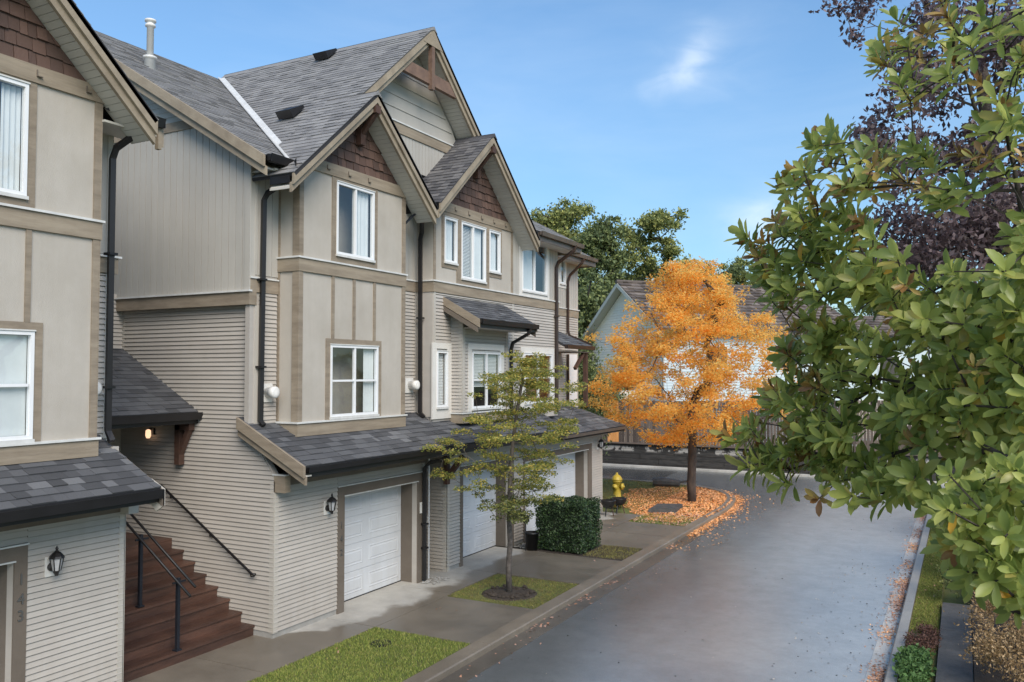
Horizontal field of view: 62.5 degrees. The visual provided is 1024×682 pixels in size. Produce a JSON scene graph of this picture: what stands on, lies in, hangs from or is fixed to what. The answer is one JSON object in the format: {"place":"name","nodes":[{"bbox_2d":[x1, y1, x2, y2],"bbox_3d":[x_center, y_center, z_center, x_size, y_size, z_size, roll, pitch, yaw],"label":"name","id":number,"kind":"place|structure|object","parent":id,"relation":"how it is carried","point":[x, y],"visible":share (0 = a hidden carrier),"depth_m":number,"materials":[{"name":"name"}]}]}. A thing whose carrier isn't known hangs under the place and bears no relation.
{"place":"outdoors","nodes":[
{"label":"outdoors","id":0,"kind":"place"},
{"bbox_2d":[129,512,683,681],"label":"pavement","id":1,"kind":"structure","parent":0,"point":[409,607],"depth_m":15.56,"materials":[{"name":"concrete"}]},
{"bbox_2d":[0,0,165,681],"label":"townhouse","id":2,"kind":"structure","parent":1,"relation":"on","point":[76,487],"depth_m":10.75,"materials":[{"name":"paint"}]},
{"bbox_2d":[0,73,30,199],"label":"window","id":3,"kind":"structure","parent":2,"relation":"in","point":[11,115],"depth_m":10.40,"materials":[{"name":"plastic"}]},
{"bbox_2d":[0,328,35,444],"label":"window","id":4,"kind":"structure","parent":2,"relation":"in","point":[14,352],"depth_m":10.36,"materials":[{"name":"glass"}]},
{"bbox_2d":[123,532,254,681],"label":"wooden staircase","id":5,"kind":"structure","parent":1,"relation":"on","point":[210,620],"depth_m":13.73,"materials":[{"name":"brown wood"}]},
{"bbox_2d":[126,514,196,651],"bbox_3d":[-5.799,3.530,13.318,2.321,2.422,0.240,-1,-2,28],"label":"stair handrail","id":6,"kind":"object","parent":5,"relation":"on","point":[178,580],"visible":0.86,"depth_m":13.11,"materials":[{"name":"metal"}]},
{"bbox_2d":[95,18,626,638],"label":"townhouse block","id":7,"kind":"structure","parent":1,"relation":"on","point":[345,276],"depth_m":15.96,"materials":[{"name":"beige wood"}]},
{"bbox_2d":[161,484,255,576],"bbox_3d":[-5.315,3.285,14.744,2.340,1.418,0.115,-1,-2,28],"label":"handrail","id":8,"kind":"object","parent":7,"relation":"attached to","point":[212,535],"depth_m":14.66,"materials":[{"name":"black metal"}]},
{"bbox_2d":[329,344,379,419],"bbox_3d":[-3.366,0.758,16.227,0.945,1.820,1.920,-1,-2,28],"label":"window","id":9,"kind":"structure","parent":7,"relation":"in","point":[370,353],"depth_m":16.40,"materials":[{"name":"plastic"}]},
{"bbox_2d":[336,180,375,262],"bbox_3d":[-3.368,-2.265,16.336,0.945,1.850,1.630,-1,-2,28],"label":"window","id":10,"kind":"structure","parent":7,"relation":"in","point":[363,204],"depth_m":16.38,"materials":[{"name":"plastic"}]},
{"bbox_2d":[344,485,400,601],"bbox_3d":[-2.951,3.986,16.912,0.070,2.140,2.390,-1,-2,28],"label":"garage door","id":11,"kind":"structure","parent":7,"relation":"in","point":[372,558],"depth_m":17.07,"materials":[{"name":"metal"}]},
{"bbox_2d":[436,350,448,408],"bbox_3d":[-1.931,0.853,18.957,0.945,1.325,0.530,-1,-2,28],"label":"window","id":12,"kind":"structure","parent":7,"relation":"in","point":[440,405],"depth_m":18.89,"materials":[{"name":"plastic"}]},
{"bbox_2d":[444,215,458,265],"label":"window","id":13,"kind":"structure","parent":7,"relation":"in","point":[448,226],"depth_m":19.31,"materials":[{"name":"plastic"}]},
{"bbox_2d":[447,220,486,283],"bbox_3d":[-1.292,-2.097,20.303,0.945,1.810,1.630,-1,-2,28],"label":"window","id":14,"kind":"structure","parent":7,"relation":"in","point":[475,241],"depth_m":20.14,"materials":[{"name":"plastic"}]},
{"bbox_2d":[463,470,495,557],"bbox_3d":[-0.983,4.144,20.590,0.070,2.100,2.320,-1,-2,28],"label":"garage door","id":15,"kind":"structure","parent":7,"relation":"in","point":[479,534],"depth_m":20.77,"materials":[{"name":"metal"}]},
{"bbox_2d":[463,225,501,276],"bbox_3d":[-0.811,-2.213,21.207,0.945,1.510,1.050,-1,-2,28],"label":"window","id":16,"kind":"structure","parent":7,"relation":"in","point":[494,236],"depth_m":21.10,"materials":[{"name":"plastic"}]},
{"bbox_2d":[472,351,501,410],"bbox_3d":[-0.974,0.922,20.088,0.945,1.800,1.850,-1,-2,28],"label":"window","id":17,"kind":"structure","parent":7,"relation":"in","point":[481,362],"depth_m":19.96,"materials":[{"name":"plastic"}]},
{"bbox_2d":[522,247,547,295],"bbox_3d":[0.240,-1.990,23.150,0.945,1.850,2.000,-1,-2,28],"label":"window","id":18,"kind":"structure","parent":7,"relation":"in","point":[532,261],"depth_m":22.95,"materials":[{"name":"plastic"}]},
{"bbox_2d":[524,353,552,404],"bbox_3d":[0.343,1.014,23.209,0.945,1.810,2.200,-1,-2,28],"label":"window","id":19,"kind":"structure","parent":7,"relation":"in","point":[527,355],"depth_m":23.73,"materials":[{"name":"plastic"}]},
{"bbox_2d":[525,453,574,530],"bbox_3d":[0.935,4.288,24.177,0.070,2.080,4.220,-1,-2,28],"label":"garage door","id":20,"kind":"structure","parent":7,"relation":"in","point":[564,481],"depth_m":24.96,"materials":[{"name":"metal"}]},
{"bbox_2d":[560,262,566,285],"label":"window","id":21,"kind":"structure","parent":7,"relation":"in","point":[564,263],"depth_m":26.71,"materials":[{"name":"plastic"}]},
{"bbox_2d":[569,354,576,402],"bbox_3d":[1.937,1.236,27.114,0.030,1.600,0.700,-1,-2,28],"label":"rear door","id":22,"kind":"structure","parent":7,"relation":"in","point":[572,358],"depth_m":27.11,"materials":[{"name":"paint"}]},
{"bbox_2d":[421,543,524,583],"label":"gravel","id":23,"kind":"structure","parent":1,"relation":"on","point":[438,579],"depth_m":18.00,"materials":[{"name":"grey gravel"}]},
{"bbox_2d":[522,515,528,550],"bbox_3d":[0.342,4.773,20.970,0.180,0.870,0.180,-1,-2,28],"label":"downspout","id":24,"kind":"object","parent":1,"relation":"on","point":[525,531],"visible":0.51,"depth_m":20.95,"materials":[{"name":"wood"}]},
{"bbox_2d":[526,531,538,550],"bbox_3d":[0.497,4.993,21.083,0.370,0.440,0.364,-1,-2,28],"label":"plant tub","id":25,"kind":"object","parent":1,"relation":"on","point":[531,540],"visible":1,"depth_m":20.95,"materials":[{"name":"plastic"}]},
{"bbox_2d":[600,499,615,516],"bbox_3d":[2.973,5.161,26.073,0.490,0.484,0.483,-1,-2,28],"label":"bowl planter","id":26,"kind":"object","parent":1,"relation":"on","point":[607,503],"visible":0.98,"depth_m":25.94,"materials":[{"name":"metal"}]},
{"bbox_2d":[612,497,626,513],"bbox_3d":[3.370,5.179,26.540,0.490,0.484,0.483,-1,-2,28],"label":"bowl planter","id":27,"kind":"object","parent":1,"relation":"on","point":[620,501],"visible":0.93,"depth_m":26.41,"materials":[{"name":"metal"}]},
{"bbox_2d":[245,574,574,681],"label":"lawn","id":28,"kind":"structure","parent":0,"point":[460,648],"depth_m":13.42,"materials":[{"name":"green plant"}]},
{"bbox_2d":[371,639,390,646],"bbox_3d":[-2.139,4.942,13.792,0.340,0.035,0.340,-1,-2,28],"label":"lawn drain","id":29,"kind":"object","parent":28,"relation":"on","point":[380,644],"visible":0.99,"depth_m":13.76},
{"bbox_2d":[419,350,587,600],"bbox_3d":[-0.098,2.647,17.143,3.580,4.938,3.119,-1,-2,28],"label":"young tree","id":30,"kind":"object","parent":28,"relation":"on","point":[508,591],"visible":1,"depth_m":16.84,"materials":[{"name":"plant"}]},
{"bbox_2d":[448,574,577,608],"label":"grass","id":31,"kind":"structure","parent":28,"relation":"on","point":[517,583],"depth_m":17.16,"materials":[{"name":"green plant"}]},
{"bbox_2d":[73,0,1023,315],"label":"sky","id":32,"kind":"structure","parent":0,"point":[627,108],"materials":[{"name":"blue"}]},
{"bbox_2d":[578,319,616,454],"bbox_3d":[3.267,2.485,36.470,2.781,6.847,2.456,1,-2,-21],"label":"conifer shrub","id":33,"kind":"object","parent":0,"point":[591,370],"visible":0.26,"depth_m":35.89,"materials":[{"name":"green plant"}]},
{"bbox_2d":[603,479,725,525],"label":"island lawn","id":34,"kind":"structure","parent":0,"point":[626,510],"depth_m":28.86,"materials":[{"name":"plant"}]},
{"bbox_2d":[606,495,627,506],"bbox_3d":[3.397,5.254,27.582,0.769,0.453,0.773,-1,-2,28],"label":"weed clump","id":35,"kind":"object","parent":34,"relation":"on","point":[610,497],"visible":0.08,"depth_m":27.51,"materials":[{"name":"green plant"}]},
{"bbox_2d":[611,472,624,506],"bbox_3d":[3.503,4.942,28.114,0.454,1.111,0.452,1,-2,-21],"label":"fire hydrant","id":36,"kind":"object","parent":34,"relation":"on","point":[618,486],"visible":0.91,"depth_m":28.00,"materials":[{"name":"yellow metal"}]},
{"bbox_2d":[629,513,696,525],"bbox_3d":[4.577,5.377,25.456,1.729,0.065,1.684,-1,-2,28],"label":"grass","id":37,"kind":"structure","parent":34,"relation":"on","point":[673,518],"depth_m":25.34,"materials":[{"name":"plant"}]},
{"bbox_2d":[629,512,700,525],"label":"leaf litter","id":38,"kind":"object","parent":34,"relation":"on","point":[660,513],"visible":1,"depth_m":25.52,"materials":[{"name":"orange plant"}]},
{"bbox_2d":[648,503,682,512],"bbox_3d":[4.964,5.392,27.223,0.822,0.141,1.494,-1,-2,21],"label":"utility vault","id":39,"kind":"object","parent":34,"relation":"on","point":[665,507],"visible":0.96,"depth_m":26.91,"materials":[{"name":"grey concrete"}]},
{"bbox_2d":[619,486,726,521],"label":"leaf litter","id":40,"kind":"object","parent":34,"relation":"on","point":[677,497],"visible":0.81,"depth_m":28.98,"materials":[{"name":"orange plant"}]},
{"bbox_2d":[653,477,696,486],"bbox_3d":[6.308,5.479,32.733,1.685,0.374,0.368,0,-2,10],"label":"driftwood log","id":41,"kind":"object","parent":34,"relation":"on","point":[663,481],"visible":0.88,"depth_m":32.64,"materials":[{"name":"grey wood"}]},
{"bbox_2d":[580,256,814,501],"bbox_3d":[6.169,1.309,29.163,8.257,8.619,7.800,-1,-2,28],"label":"shade tree","id":42,"kind":"object","parent":34,"relation":"on","point":[679,316],"visible":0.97,"depth_m":28.33,"materials":[{"name":"orange plant"}]},
{"bbox_2d":[467,466,944,681],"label":"road","id":43,"kind":"structure","parent":0,"point":[754,632],"depth_m":16.32,"materials":[{"name":"grey asphalt"}]},
{"bbox_2d":[438,493,745,681],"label":"gutter pan","id":44,"kind":"object","parent":43,"relation":"on","point":[479,665],"visible":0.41,"depth_m":15.69,"materials":[{"name":"grey concrete"}]},
{"bbox_2d":[460,541,702,676],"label":"leaf litter","id":45,"kind":"object","parent":44,"relation":"on","point":[571,605],"visible":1,"depth_m":14.69,"materials":[{"name":"orange plant"}]},
{"bbox_2d":[516,543,675,635],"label":"leaf litter","id":46,"kind":"object","parent":44,"relation":"on","point":[588,593],"visible":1,"depth_m":16.92,"materials":[{"name":"orange plant"}]},
{"bbox_2d":[687,491,746,536],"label":"leaf litter","id":47,"kind":"object","parent":44,"relation":"on","point":[703,527],"visible":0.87,"depth_m":26.20,"materials":[{"name":"orange plant"}]},
{"bbox_2d":[602,468,677,479],"bbox_3d":[4.827,5.944,37.901,4.600,0.010,3.850,-1,-2,28],"label":"road patch","id":48,"kind":"object","parent":43,"relation":"on","point":[636,474],"visible":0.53,"depth_m":37.80,"materials":[{"name":"grey asphalt"}]},
{"bbox_2d":[528,502,907,680],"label":"road debris","id":49,"kind":"object","parent":43,"relation":"on","point":[749,586],"visible":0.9,"depth_m":18.02,"materials":[{"name":"brown plant"}]},
{"bbox_2d":[773,559,893,681],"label":"road debris","id":50,"kind":"object","parent":43,"relation":"on","point":[843,633],"visible":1,"depth_m":14.41,"materials":[{"name":"brown plant"}]},
{"bbox_2d":[864,517,925,681],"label":"gutter pan","id":51,"kind":"object","parent":43,"relation":"on","point":[880,649],"visible":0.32,"depth_m":15.44,"materials":[{"name":"grey concrete"}]},
{"bbox_2d":[859,515,925,681],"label":"leaf litter","id":52,"kind":"object","parent":51,"relation":"on","point":[898,606],"visible":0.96,"depth_m":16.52,"materials":[{"name":"brown plant"}]},
{"bbox_2d":[496,440,973,679],"bbox_3d":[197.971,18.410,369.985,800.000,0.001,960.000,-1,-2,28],"label":"ground","id":53,"kind":"structure","parent":0,"point":[949,596],"depth_m":17.09,"materials":[{"name":"grey concrete"}]},
{"bbox_2d":[403,477,735,681],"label":"kerb","id":54,"kind":"structure","parent":53,"relation":"on","point":[452,663],"depth_m":15.91,"materials":[{"name":"grey concrete"}]},
{"bbox_2d":[704,490,732,516],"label":"leaf litter","id":55,"kind":"object","parent":54,"relation":"on","point":[722,507],"visible":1,"depth_m":27.63,"materials":[{"name":"plant"}]},
{"bbox_2d":[529,194,610,281],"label":"forest tree","id":56,"kind":"object","parent":53,"relation":"on","point":[563,220],"visible":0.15,"depth_m":68.87,"materials":[{"name":"green plant"}]},
{"bbox_2d":[513,538,641,560],"bbox_3d":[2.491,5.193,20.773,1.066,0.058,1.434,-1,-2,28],"label":"grass","id":57,"kind":"structure","parent":53,"relation":"on","point":[610,554],"depth_m":20.73,"materials":[{"name":"green plant"}]},
{"bbox_2d":[534,495,602,553],"bbox_3d":[1.415,4.566,21.297,1.483,1.302,1.334,-1,-2,28],"label":"clipped hedge","id":58,"kind":"object","parent":57,"relation":"on","point":[569,523],"visible":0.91,"depth_m":20.87,"materials":[{"name":"green plant"}]},
{"bbox_2d":[578,269,608,373],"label":"forest tree","id":59,"kind":"object","parent":53,"relation":"on","point":[592,296],"visible":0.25,"depth_m":56.90,"materials":[{"name":"green plant"}]},
{"bbox_2d":[569,211,634,351],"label":"forest tree","id":60,"kind":"object","parent":53,"relation":"on","point":[598,241],"visible":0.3,"depth_m":65.16,"materials":[{"name":"green plant"}]},
{"bbox_2d":[597,371,629,412],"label":"garden shrub","id":61,"kind":"object","parent":53,"relation":"on","point":[621,395],"visible":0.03,"depth_m":43.97,"materials":[{"name":"green plant"}]},
{"bbox_2d":[627,270,649,280],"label":"forest tree","id":62,"kind":"object","parent":53,"relation":"on","point":[640,277],"visible":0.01,"depth_m":77.63,"materials":[{"name":"green plant"}]},
{"bbox_2d":[612,206,694,280],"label":"forest tree","id":63,"kind":"object","parent":53,"relation":"on","point":[652,222],"visible":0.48,"depth_m":71.55,"materials":[{"name":"green plant"}]},
{"bbox_2d":[693,260,747,283],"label":"forest tree","id":64,"kind":"object","parent":53,"relation":"on","point":[732,269],"visible":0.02,"depth_m":88.71,"materials":[{"name":"green plant"}]},
{"bbox_2d":[667,491,773,550],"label":"leaf litter","id":65,"kind":"object","parent":53,"relation":"on","point":[720,523],"visible":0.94,"depth_m":25.23,"materials":[{"name":"orange plant"}]},
{"bbox_2d":[583,280,865,444],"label":"gabled house","id":66,"kind":"structure","parent":53,"relation":"on","point":[609,312],"depth_m":51.56,"materials":[{"name":"paint"}]},
{"bbox_2d":[704,345,727,368],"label":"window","id":67,"kind":"structure","parent":66,"relation":"in","point":[719,345],"depth_m":48.93,"materials":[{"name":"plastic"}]},
{"bbox_2d":[717,256,756,284],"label":"forest tree","id":68,"kind":"object","parent":53,"relation":"on","point":[743,280],"visible":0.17,"depth_m":94.79,"materials":[{"name":"green plant"}]},
{"bbox_2d":[602,463,946,484],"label":"kerb","id":69,"kind":"structure","parent":53,"relation":"on","point":[682,468],"depth_m":39.10,"materials":[{"name":"grey concrete"}]},
{"bbox_2d":[602,441,955,481],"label":"retaining wall","id":70,"kind":"structure","parent":53,"relation":"on","point":[635,453],"depth_m":39.66,"materials":[{"name":"grey concrete"}]},
{"bbox_2d":[588,400,954,454],"bbox_3d":[11.594,3.646,37.921,32.597,2.592,0.188,-1,-2,28],"label":"board fence","id":71,"kind":"object","parent":70,"relation":"on","point":[634,436],"visible":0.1,"depth_m":39.08,"materials":[{"name":"brown wood"}]},
{"bbox_2d":[833,303,885,315],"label":"forest tree","id":72,"kind":"object","parent":53,"relation":"on","point":[863,313],"visible":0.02,"depth_m":94.54,"materials":[{"name":"green plant"}]},
{"bbox_2d":[849,316,937,439],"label":"pale house","id":73,"kind":"structure","parent":53,"relation":"on","point":[884,327],"depth_m":57.29,"materials":[{"name":"paint"}]},
{"bbox_2d":[878,355,899,377],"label":"window","id":74,"kind":"structure","parent":73,"relation":"in","point":[884,365],"depth_m":57.02,"materials":[{"name":"glass"}]},
{"bbox_2d":[884,514,931,681],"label":"kerb","id":75,"kind":"structure","parent":53,"relation":"on","point":[905,617],"depth_m":15.97,"materials":[{"name":"grey concrete"}]},
{"bbox_2d":[898,527,945,681],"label":"verge","id":76,"kind":"structure","parent":53,"relation":"on","point":[935,658],"depth_m":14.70,"materials":[{"name":"green plant"}]},
{"bbox_2d":[892,643,936,681],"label":"leafy clump","id":77,"kind":"object","parent":76,"relation":"on","point":[913,663],"visible":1,"depth_m":12.23,"materials":[{"name":"green plant"}]},
{"bbox_2d":[901,620,942,651],"bbox_3d":[6.658,4.787,13.690,0.604,0.353,1.717,-1,-2,28],"label":"red shrub","id":78,"kind":"object","parent":76,"relation":"on","point":[929,632],"visible":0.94,"depth_m":13.56,"materials":[{"name":"red plant"}]},
{"bbox_2d":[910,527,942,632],"bbox_3d":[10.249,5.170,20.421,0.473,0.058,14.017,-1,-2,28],"label":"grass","id":79,"kind":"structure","parent":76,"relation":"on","point":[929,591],"depth_m":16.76,"materials":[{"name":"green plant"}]},
{"bbox_2d":[935,602,973,681],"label":"garden wall","id":80,"kind":"structure","parent":53,"relation":"on","point":[953,665],"depth_m":13.32,"materials":[{"name":"grey concrete"}]},
{"bbox_2d":[971,510,1023,681],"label":"garden bed","id":81,"kind":"object","parent":53,"relation":"on","point":[979,676],"depth_m":12.36,"materials":[{"name":"plant"}]},
{"bbox_2d":[709,0,1023,629],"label":"magnolia tree","id":82,"kind":"object","parent":81,"relation":"on","point":[968,404],"visible":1,"depth_m":6.92,"materials":[{"name":"green plant"}]},
{"bbox_2d":[808,0,1023,292],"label":"plum tree","id":83,"kind":"object","parent":81,"relation":"on","point":[974,234],"visible":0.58,"depth_m":11.09,"materials":[{"name":"purple plant"}]},
{"bbox_2d":[936,562,975,597],"bbox_3d":[8.928,4.418,16.209,1.427,1.173,1.908,-1,-2,28],"label":"boxwood shrub","id":84,"kind":"object","parent":81,"relation":"on","point":[946,580],"visible":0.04,"depth_m":16.17,"materials":[{"name":"green plant"}]},
{"bbox_2d":[943,591,1023,658],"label":"autumn shrub","id":85,"kind":"object","parent":81,"relation":"on","point":[990,609],"visible":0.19,"depth_m":13.31,"materials":[{"name":"brown plant"}]},
{"bbox_2d":[958,616,1023,681],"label":"autumn shrub","id":86,"kind":"object","parent":81,"relation":"on","point":[991,648],"visible":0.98,"depth_m":11.52,"materials":[{"name":"brown plant"}]}
]}

